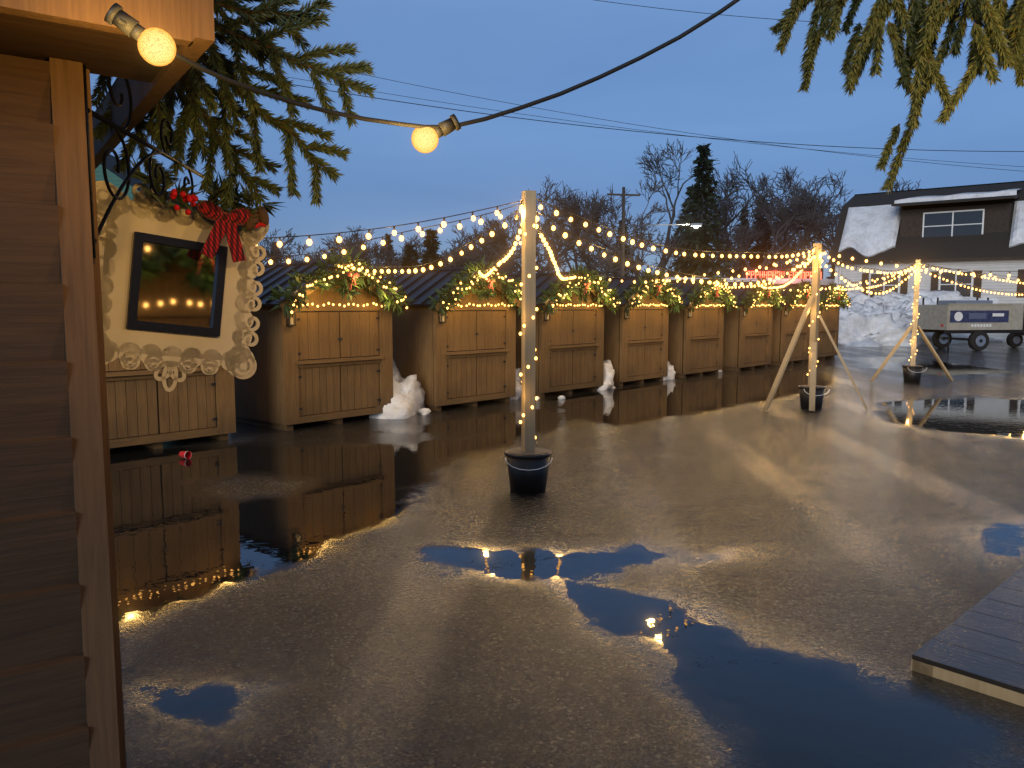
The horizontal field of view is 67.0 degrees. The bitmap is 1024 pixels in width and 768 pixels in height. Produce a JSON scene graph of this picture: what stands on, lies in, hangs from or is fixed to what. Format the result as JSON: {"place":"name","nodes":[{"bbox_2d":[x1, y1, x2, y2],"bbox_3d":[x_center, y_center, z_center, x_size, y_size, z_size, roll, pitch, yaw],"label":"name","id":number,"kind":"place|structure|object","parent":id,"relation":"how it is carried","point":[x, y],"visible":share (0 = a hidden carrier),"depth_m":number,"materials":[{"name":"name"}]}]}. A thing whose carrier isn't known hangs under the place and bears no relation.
{"place":"outdoors","nodes":[
{"label":"outdoors","id":0,"kind":"place"},
{"bbox_2d":[95,154,179,218],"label":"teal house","id":1,"kind":"structure","parent":0,"point":[116,179],"depth_m":28.57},
{"bbox_2d":[90,0,1023,279],"label":"sky","id":2,"kind":"structure","parent":0,"point":[725,79],"materials":[{"name":"blue"}]},
{"bbox_2d":[110,342,1023,767],"bbox_3d":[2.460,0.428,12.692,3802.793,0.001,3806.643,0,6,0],"label":"ground","id":3,"kind":"structure","parent":0,"point":[722,568],"depth_m":4.88,"materials":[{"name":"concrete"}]},
{"bbox_2d":[0,0,214,767],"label":"hut","id":4,"kind":"object","parent":3,"relation":"on","point":[61,698],"visible":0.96,"depth_m":1.42,"materials":[{"name":"brown wood"}]},
{"bbox_2d":[83,64,204,257],"bbox_3d":[-0.823,-0.513,1.794,0.072,0.480,0.738,0,6,0],"label":"sign bracket","id":5,"kind":"object","parent":4,"relation":"attached to","point":[154,149],"visible":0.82,"depth_m":1.60,"materials":[{"name":"black metal"}]},
{"bbox_2d":[96,165,268,391],"bbox_3d":[-0.885,-0.269,2.050,0.458,0.584,0.022,4,2,-38],"label":"hanging sign","id":6,"kind":"object","parent":5,"relation":"hanging from","point":[173,298],"visible":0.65,"depth_m":2.04,"materials":[{"name":"beige wood"}]},
{"bbox_2d":[126,158,285,262],"bbox_3d":[-0.789,-0.449,2.028,0.418,0.241,0.120,4,2,-38],"label":"garland with bow","id":7,"kind":"object","parent":6,"relation":"attached to","point":[248,217],"visible":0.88,"depth_m":2.04,"materials":[{"name":"red fabric"}]},
{"bbox_2d":[91,0,376,209],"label":"spruce bough","id":8,"kind":"object","parent":4,"relation":"attached to","point":[261,48],"visible":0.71,"depth_m":1.87,"materials":[{"name":"green plant"}]},
{"bbox_2d":[116,0,739,128],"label":"festoon cable","id":9,"kind":"object","parent":4,"relation":"attached to","point":[120,21],"visible":0.93,"depth_m":1.49,"materials":[{"name":"black plastic"}]},
{"bbox_2d":[104,2,460,152],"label":"light bulbs","id":10,"kind":"object","parent":9,"relation":"attached to","point":[156,46],"visible":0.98,"depth_m":1.13,"materials":[{"name":"yellow glass"}]},
{"bbox_2d":[105,357,235,448],"bbox_3d":[-4.793,-0.453,9.659,1.938,2.362,2.143,5,8,43],"label":"stall","id":11,"kind":"object","parent":3,"relation":"on","point":[145,409],"visible":0.19,"depth_m":9.24,"materials":[{"name":"wood"}]},
{"bbox_2d":[179,451,191,458],"bbox_3d":[-3.663,0.790,8.656,0.121,0.094,0.094,3,7,30],"label":"dropped cup","id":12,"kind":"object","parent":3,"relation":"on","point":[186,454],"visible":1,"depth_m":8.66,"materials":[{"name":"red"}]},
{"bbox_2d":[267,242,279,263],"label":"spruce","id":13,"kind":"object","parent":3,"relation":"on","point":[275,254],"visible":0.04,"depth_m":127.99,"materials":[{"name":"green plant"}]},
{"bbox_2d":[256,238,295,268],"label":"tree","id":14,"kind":"object","parent":3,"relation":"on","point":[271,248],"visible":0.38,"depth_m":100.99,"materials":[{"name":"brown plant"}]},
{"bbox_2d":[258,228,300,266],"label":"tree","id":15,"kind":"object","parent":3,"relation":"on","point":[289,242],"visible":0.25,"depth_m":118.06,"materials":[{"name":"brown plant"}]},
{"bbox_2d":[282,243,314,262],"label":"winter tree","id":16,"kind":"object","parent":3,"relation":"on","point":[298,251],"visible":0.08,"depth_m":90.24,"materials":[{"name":"brown plant"}]},
{"bbox_2d":[293,244,322,260],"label":"tree","id":17,"kind":"object","parent":3,"relation":"on","point":[312,251],"visible":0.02,"depth_m":120.28,"materials":[{"name":"brown plant"}]},
{"bbox_2d":[234,259,402,430],"bbox_3d":[-3.081,-0.650,11.615,1.938,2.362,2.143,5,8,41],"label":"stall","id":18,"kind":"object","parent":3,"relation":"on","point":[329,363],"visible":0.73,"depth_m":10.96,"materials":[{"name":"wood"}]},
{"bbox_2d":[267,246,414,316],"bbox_3d":[-2.356,-1.426,10.820,0.633,1.039,2.454,5,8,41],"label":"lighted garland","id":19,"kind":"object","parent":18,"relation":"attached to","point":[355,279],"visible":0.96,"depth_m":10.72},
{"bbox_2d":[326,225,378,263],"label":"tree","id":20,"kind":"object","parent":3,"relation":"on","point":[352,236],"visible":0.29,"depth_m":105.07,"materials":[{"name":"brown plant"}]},
{"bbox_2d":[308,237,402,278],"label":"winter tree","id":21,"kind":"object","parent":3,"relation":"on","point":[391,262],"visible":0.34,"depth_m":68.09,"materials":[{"name":"brown plant"}]},
{"bbox_2d":[321,231,402,279],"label":"tree","id":22,"kind":"object","parent":3,"relation":"on","point":[328,244],"visible":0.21,"depth_m":115.17,"materials":[{"name":"brown plant"}]},
{"bbox_2d":[349,237,401,274],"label":"winter tree","id":23,"kind":"object","parent":3,"relation":"on","point":[372,251],"visible":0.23,"depth_m":88.03,"materials":[{"name":"brown plant"}]},
{"bbox_2d":[380,233,396,279],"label":"spruce","id":24,"kind":"object","parent":3,"relation":"on","point":[388,240],"visible":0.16,"depth_m":131.45,"materials":[{"name":"green plant"}]},
{"bbox_2d":[369,359,424,418],"bbox_3d":[-1.855,0.047,12.454,0.869,0.846,1.716,1,6,12],"label":"snow heap","id":25,"kind":"object","parent":3,"relation":"on","point":[407,400],"visible":0.6,"depth_m":12.02,"materials":[{"name":"white snow"}]},
{"bbox_2d":[399,244,419,274],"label":"spruce","id":26,"kind":"object","parent":3,"relation":"on","point":[411,253],"visible":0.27,"depth_m":70.97,"materials":[{"name":"green plant"}]},
{"bbox_2d":[396,234,429,268],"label":"tree","id":27,"kind":"object","parent":3,"relation":"on","point":[416,244],"visible":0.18,"depth_m":133.19,"materials":[{"name":"brown plant"}]},
{"bbox_2d":[415,229,444,268],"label":"spruce","id":28,"kind":"object","parent":3,"relation":"on","point":[430,243],"visible":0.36,"depth_m":64.91,"materials":[{"name":"green plant"}]},
{"bbox_2d":[398,247,475,267],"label":"winter tree","id":29,"kind":"object","parent":3,"relation":"on","point":[422,256],"visible":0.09,"depth_m":84.33,"materials":[{"name":"brown plant"}]},
{"bbox_2d":[385,267,521,410],"bbox_3d":[-1.196,-0.850,13.594,1.938,2.362,2.143,5,8,42],"label":"stall","id":30,"kind":"object","parent":3,"relation":"on","point":[463,355],"visible":0.74,"depth_m":12.93,"materials":[{"name":"wood"}]},
{"bbox_2d":[427,255,521,317],"bbox_3d":[-0.445,-1.613,12.862,0.606,1.087,2.457,5,8,42],"label":"lighted garland","id":31,"kind":"object","parent":30,"relation":"attached to","point":[482,282],"visible":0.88,"depth_m":12.62},
{"bbox_2d":[434,237,487,267],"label":"winter tree","id":32,"kind":"object","parent":3,"relation":"on","point":[458,260],"visible":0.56,"depth_m":78.94,"materials":[{"name":"brown plant"}]},
{"bbox_2d":[445,225,485,266],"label":"tree","id":33,"kind":"object","parent":3,"relation":"on","point":[463,235],"visible":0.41,"depth_m":102.44,"materials":[{"name":"brown plant"}]},
{"bbox_2d":[418,395,564,414],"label":"snow lumps","id":34,"kind":"object","parent":3,"relation":"on","point":[424,411],"depth_m":12.25,"materials":[{"name":"white snow"}]},
{"bbox_2d":[462,212,521,278],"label":"winter tree","id":35,"kind":"object","parent":3,"relation":"on","point":[499,248],"visible":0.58,"depth_m":57.92,"materials":[{"name":"brown plant"}]},
{"bbox_2d":[510,368,520,399],"bbox_3d":[-0.199,-0.094,14.492,0.804,0.718,1.233,0,6,0],"label":"snow heap","id":36,"kind":"object","parent":3,"relation":"on","point":[518,385],"visible":0.13,"depth_m":14.14,"materials":[{"name":"white snow"}]},
{"bbox_2d":[484,234,552,273],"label":"winter tree","id":37,"kind":"object","parent":3,"relation":"on","point":[520,271],"visible":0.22,"depth_m":92.41,"materials":[{"name":"brown plant"}]},
{"bbox_2d":[505,190,552,493],"bbox_3d":[0.150,-0.368,7.033,0.436,2.720,0.448,0,6,0],"label":"light pole","id":38,"kind":"object","parent":3,"relation":"on","point":[527,462],"visible":1,"depth_m":6.99,"materials":[{"name":"brown wood"}]},
{"bbox_2d":[485,219,580,273],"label":"tree","id":39,"kind":"object","parent":3,"relation":"on","point":[552,248],"visible":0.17,"depth_m":111.98,"materials":[{"name":"brown plant"}]},
{"bbox_2d":[486,219,581,270],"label":"tree","id":40,"kind":"object","parent":3,"relation":"on","point":[563,260],"visible":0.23,"depth_m":111.96,"materials":[{"name":"brown plant"}]},
{"bbox_2d":[514,250,569,271],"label":"tree","id":41,"kind":"object","parent":3,"relation":"on","point":[543,262],"visible":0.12,"depth_m":133.51,"materials":[{"name":"brown plant"}]},
{"bbox_2d":[462,176,632,272],"bbox_3d":[2.437,-9.560,57.562,12.674,10.957,8.603,0,6,0],"label":"winter tree","id":42,"kind":"object","parent":3,"relation":"on","point":[557,229],"visible":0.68,"depth_m":56.69,"materials":[{"name":"brown plant"}]},
{"bbox_2d":[500,272,610,396],"bbox_3d":[0.590,-1.041,15.483,1.938,2.362,2.143,5,8,43],"label":"stall","id":43,"kind":"object","parent":3,"relation":"on","point":[569,347],"visible":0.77,"depth_m":14.86,"materials":[{"name":"wood"}]},
{"bbox_2d":[536,262,621,316],"bbox_3d":[1.341,-1.800,14.746,0.637,1.092,2.436,5,8,43],"label":"lit garland","id":44,"kind":"object","parent":43,"relation":"attached to","point":[586,285],"visible":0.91,"depth_m":14.57},
{"bbox_2d":[536,203,615,270],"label":"tree","id":45,"kind":"object","parent":3,"relation":"on","point":[609,242],"visible":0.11,"depth_m":124.67,"materials":[{"name":"brown plant"}]},
{"bbox_2d":[547,184,609,270],"bbox_3d":[5.292,-10.098,62.036,5.400,11.075,6.217,0,6,0],"label":"winter tree","id":46,"kind":"object","parent":3,"relation":"on","point":[575,231],"visible":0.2,"depth_m":61.93,"materials":[{"name":"brown plant"}]},
{"bbox_2d":[581,237,615,276],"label":"tree","id":47,"kind":"object","parent":3,"relation":"on","point":[599,256],"visible":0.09,"depth_m":117.27,"materials":[{"name":"brown plant"}]},
{"bbox_2d":[598,360,614,390],"bbox_3d":[1.832,-0.221,16.241,0.717,0.618,1.327,0,6,0],"label":"snow heap","id":48,"kind":"object","parent":3,"relation":"on","point":[608,375],"visible":0.3,"depth_m":15.84,"materials":[{"name":"white snow"}]},
{"bbox_2d":[548,180,665,275],"bbox_3d":[7.123,-9.807,59.439,9.068,11.010,5.608,0,6,0],"label":"winter tree","id":49,"kind":"object","parent":3,"relation":"on","point":[583,256],"visible":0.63,"depth_m":58.71,"materials":[{"name":"brown plant"}]},
{"bbox_2d":[607,220,640,276],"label":"spruce","id":50,"kind":"object","parent":3,"relation":"on","point":[626,253],"visible":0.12,"depth_m":108.39,"materials":[{"name":"green plant"}]},
{"bbox_2d":[577,176,673,276],"bbox_3d":[7.393,-9.560,56.995,6.029,11.056,8.241,-3,6,-27],"label":"winter tree","id":51,"kind":"object","parent":3,"relation":"on","point":[599,206],"visible":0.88,"depth_m":55.90,"materials":[{"name":"brown plant"}]},
{"bbox_2d":[598,276,673,385],"bbox_3d":[2.318,-1.248,17.533,1.938,2.362,2.143,5,8,41],"label":"stall","id":52,"kind":"object","parent":3,"relation":"on","point":[636,345],"visible":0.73,"depth_m":16.84,"materials":[{"name":"wood"}]},
{"bbox_2d":[620,269,685,316],"bbox_3d":[3.085,-1.978,16.769,0.634,1.090,2.452,5,8,41],"label":"lit garland","id":53,"kind":"object","parent":52,"relation":"attached to","point":[661,287],"visible":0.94,"depth_m":16.65},
{"bbox_2d":[628,227,679,275],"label":"tree","id":54,"kind":"object","parent":3,"relation":"on","point":[658,235],"visible":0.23,"depth_m":112.52,"materials":[{"name":"brown plant"}]},
{"bbox_2d":[607,187,701,275],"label":"utility poles","id":55,"kind":"object","parent":3,"relation":"on","point":[623,195],"visible":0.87,"depth_m":51.03,"materials":[{"name":"black wood"}]},
{"bbox_2d":[218,0,1023,273],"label":"power line","id":56,"kind":"object","parent":55,"relation":"hanging from","point":[728,139],"visible":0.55,"depth_m":35.32,"materials":[{"name":"black"}]},
{"bbox_2d":[639,227,679,275],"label":"tree","id":57,"kind":"object","parent":3,"relation":"on","point":[659,247],"visible":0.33,"depth_m":112.10,"materials":[{"name":"brown plant"}]},
{"bbox_2d":[663,361,675,379],"bbox_3d":[3.540,-0.413,18.314,0.616,0.585,1.070,0,6,0],"label":"snow heap","id":58,"kind":"object","parent":3,"relation":"on","point":[671,372],"visible":0.23,"depth_m":17.98,"materials":[{"name":"white snow"}]},
{"bbox_2d":[636,138,729,276],"bbox_3d":[15.157,-12.776,66.593,6.764,15.614,9.542,5,8,40],"label":"winter tree","id":59,"kind":"object","parent":3,"relation":"on","point":[664,260],"visible":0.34,"depth_m":64.75,"materials":[{"name":"brown plant"}]},
{"bbox_2d":[665,184,710,277],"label":"tree","id":60,"kind":"object","parent":3,"relation":"on","point":[676,235],"visible":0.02,"depth_m":73.71,"materials":[{"name":"green plant"}]},
{"bbox_2d":[664,279,725,377],"bbox_3d":[4.096,-1.438,19.423,1.938,2.362,2.143,5,8,41],"label":"stall","id":61,"kind":"object","parent":3,"relation":"on","point":[695,341],"visible":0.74,"depth_m":18.65,"materials":[{"name":"wood"}]},
{"bbox_2d":[686,274,739,312],"bbox_3d":[4.864,-2.184,18.724,0.643,0.981,2.444,5,8,41],"label":"lit garland","id":62,"kind":"object","parent":61,"relation":"attached to","point":[711,291],"visible":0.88,"depth_m":18.55},
{"bbox_2d":[657,225,732,270],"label":"tree","id":63,"kind":"object","parent":3,"relation":"on","point":[711,247],"visible":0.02,"depth_m":114.88,"materials":[{"name":"brown plant"}]},
{"bbox_2d":[666,213,735,268],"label":"tree","id":64,"kind":"object","parent":3,"relation":"on","point":[722,265],"visible":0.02,"depth_m":128.28,"materials":[{"name":"brown plant"}]},
{"bbox_2d":[665,143,741,277],"bbox_3d":[14.815,-10.809,59.300,7.988,14.966,7.222,-6,8,-44],"label":"spruce","id":65,"kind":"object","parent":3,"relation":"on","point":[700,237],"visible":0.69,"depth_m":58.51,"materials":[{"name":"green plant"}]},
{"bbox_2d":[704,216,755,271],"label":"tree","id":66,"kind":"object","parent":3,"relation":"on","point":[736,248],"visible":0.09,"depth_m":105.19,"materials":[{"name":"brown plant"}]},
{"bbox_2d":[724,210,755,277],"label":"spruce","id":67,"kind":"object","parent":3,"relation":"on","point":[733,264],"visible":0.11,"depth_m":113.67,"materials":[{"name":"green plant"}]},
{"bbox_2d":[722,281,776,370],"bbox_3d":[5.983,-1.634,21.364,1.938,2.362,2.143,5,8,42],"label":"stall","id":68,"kind":"object","parent":3,"relation":"on","point":[747,340],"visible":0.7,"depth_m":20.53,"materials":[{"name":"wood"}]},
{"bbox_2d":[738,276,786,312],"bbox_3d":[6.676,-2.367,20.565,0.601,1.058,2.404,5,8,42],"label":"lit garland","id":69,"kind":"object","parent":68,"relation":"attached to","point":[776,296],"visible":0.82,"depth_m":20.43},
{"bbox_2d":[664,267,834,284],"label":"shop building","id":70,"kind":"structure","parent":3,"relation":"on","point":[805,273],"depth_m":47.42,"materials":[{"name":"red"}]},
{"bbox_2d":[667,165,842,266],"bbox_3d":[19.630,-11.315,63.804,12.984,13.276,7.093,0,6,0],"label":"winter tree","id":71,"kind":"object","parent":3,"relation":"on","point":[784,224],"visible":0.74,"depth_m":63.31,"materials":[{"name":"brown plant"}]},
{"bbox_2d":[740,196,783,277],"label":"spruce","id":72,"kind":"object","parent":3,"relation":"on","point":[760,248],"visible":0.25,"depth_m":80.62,"materials":[{"name":"green plant"}]},
{"bbox_2d":[707,152,826,277],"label":"winter tree","id":73,"kind":"object","parent":3,"relation":"on","point":[731,204],"visible":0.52,"depth_m":68.44,"materials":[{"name":"brown plant"}]},
{"bbox_2d":[733,220,834,267],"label":"tree","id":74,"kind":"object","parent":3,"relation":"on","point":[793,262],"visible":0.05,"depth_m":130.99,"materials":[{"name":"brown plant"}]},
{"bbox_2d":[754,166,818,267],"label":"winter tree","id":75,"kind":"object","parent":3,"relation":"on","point":[785,239],"visible":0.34,"depth_m":69.67,"materials":[{"name":"brown plant"}]},
{"bbox_2d":[760,193,812,267],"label":"tree","id":76,"kind":"object","parent":3,"relation":"on","point":[800,236],"visible":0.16,"depth_m":109.61,"materials":[{"name":"brown plant"}]},
{"bbox_2d":[768,283,809,364],"bbox_3d":[7.751,-1.828,23.287,1.938,2.362,2.143,5,8,42],"label":"stall","id":77,"kind":"object","parent":3,"relation":"on","point":[785,324],"visible":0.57,"depth_m":22.42,"materials":[{"name":"wood"}]},
{"bbox_2d":[783,279,823,311],"bbox_3d":[8.506,-2.573,22.543,0.604,1.050,2.456,5,8,42],"label":"lit garland","id":78,"kind":"object","parent":77,"relation":"attached to","point":[802,293],"visible":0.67,"depth_m":22.10},
{"bbox_2d":[750,210,832,267],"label":"tree","id":79,"kind":"object","parent":3,"relation":"on","point":[800,245],"visible":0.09,"depth_m":123.16,"materials":[{"name":"brown plant"}]},
{"bbox_2d":[787,187,835,278],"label":"tree","id":80,"kind":"object","parent":3,"relation":"on","point":[828,246],"visible":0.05,"depth_m":108.45,"materials":[{"name":"brown plant"}]},
{"bbox_2d":[763,243,867,410],"bbox_3d":[4.955,-0.934,12.645,1.771,2.720,0.766,0,6,0],"label":"light pole","id":81,"kind":"object","parent":3,"relation":"on","point":[812,394],"visible":1,"depth_m":12.69,"materials":[{"name":"brown wood"}]},
{"bbox_2d":[784,168,852,267],"bbox_3d":[25.054,-11.223,64.561,8.125,12.781,5.886,-4,7,-34],"label":"winter tree","id":82,"kind":"object","parent":3,"relation":"on","point":[812,227],"visible":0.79,"depth_m":62.87,"materials":[{"name":"brown plant"}]},
{"bbox_2d":[790,193,848,278],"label":"winter tree","id":83,"kind":"object","parent":3,"relation":"on","point":[839,208],"visible":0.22,"depth_m":74.95,"materials":[{"name":"brown plant"}]},
{"bbox_2d":[806,285,843,359],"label":"stall","id":84,"kind":"object","parent":3,"relation":"on","point":[826,348],"visible":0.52,"depth_m":24.88,"materials":[{"name":"wood"}]},
{"bbox_2d":[820,282,853,311],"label":"lit garland","id":85,"kind":"object","parent":84,"relation":"attached to","point":[835,296],"visible":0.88,"depth_m":24.40},
{"bbox_2d":[835,177,921,229],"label":"winter tree","id":86,"kind":"object","parent":3,"relation":"on","point":[897,184],"visible":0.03,"depth_m":86.65,"materials":[{"name":"brown plant"}]},
{"bbox_2d":[838,304,922,346],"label":"snow bank","id":87,"kind":"structure","parent":3,"relation":"on","point":[871,326],"depth_m":33.32,"materials":[{"name":"white snow"}]},
{"bbox_2d":[872,291,904,297],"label":"snow bank","id":88,"kind":"structure","parent":3,"relation":"on","point":[894,294],"depth_m":38.50,"materials":[{"name":"white snow"}]},
{"bbox_2d":[870,260,953,382],"bbox_3d":[8.990,-1.398,17.241,1.931,2.720,0.448,0,6,0],"label":"light pole","id":89,"kind":"object","parent":3,"relation":"on","point":[912,372],"visible":1,"depth_m":17.23,"materials":[{"name":"brown wood"}]},
{"bbox_2d":[853,295,970,344],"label":"snow bank","id":90,"kind":"structure","parent":3,"relation":"on","point":[908,305],"depth_m":35.18,"materials":[{"name":"white snow"}]},
{"bbox_2d":[843,286,1004,341],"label":"snow bank","id":91,"kind":"structure","parent":3,"relation":"on","point":[860,297],"depth_m":37.42,"materials":[{"name":"white snow"}]},
{"bbox_2d":[828,181,1023,341],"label":"house","id":92,"kind":"structure","parent":3,"relation":"on","point":[971,234],"depth_m":38.08,"materials":[{"name":"brown wood"}]},
{"bbox_2d":[911,566,1023,706],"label":"timber platform","id":93,"kind":"structure","parent":3,"relation":"on","point":[978,646],"depth_m":3.67,"materials":[{"name":"grey wood"}]},
{"bbox_2d":[917,297,1023,350],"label":"trailer","id":94,"kind":"object","parent":3,"relation":"on","point":[977,319],"visible":0.99,"depth_m":29.88,"materials":[{"name":"paint"}]},
{"bbox_2d":[1006,313,1023,346],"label":"tow tractor","id":95,"kind":"object","parent":3,"relation":"on","point":[1014,340],"visible":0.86,"depth_m":32.03,"materials":[{"name":"black rubber"}]},
{"bbox_2d":[256,202,1023,438],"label":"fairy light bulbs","id":96,"kind":"object","parent":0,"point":[422,234],"visible":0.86,"depth_m":10.77,"materials":[{"name":"yellow glass"}]},
{"bbox_2d":[259,198,1023,293],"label":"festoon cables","id":97,"kind":"object","parent":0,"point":[580,238],"visible":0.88,"depth_m":9.38,"materials":[{"name":"black plastic"}]},
{"bbox_2d":[770,0,1023,193],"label":"fir branches","id":98,"kind":"object","parent":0,"point":[995,19],"visible":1,"depth_m":2.13,"materials":[{"name":"green plant"}]},
{"bbox_2d":[838,189,1023,256],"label":"snow","id":99,"kind":"structure","parent":0,"point":[869,231],"depth_m":39.78,"materials":[{"name":"white snow"}]}
]}

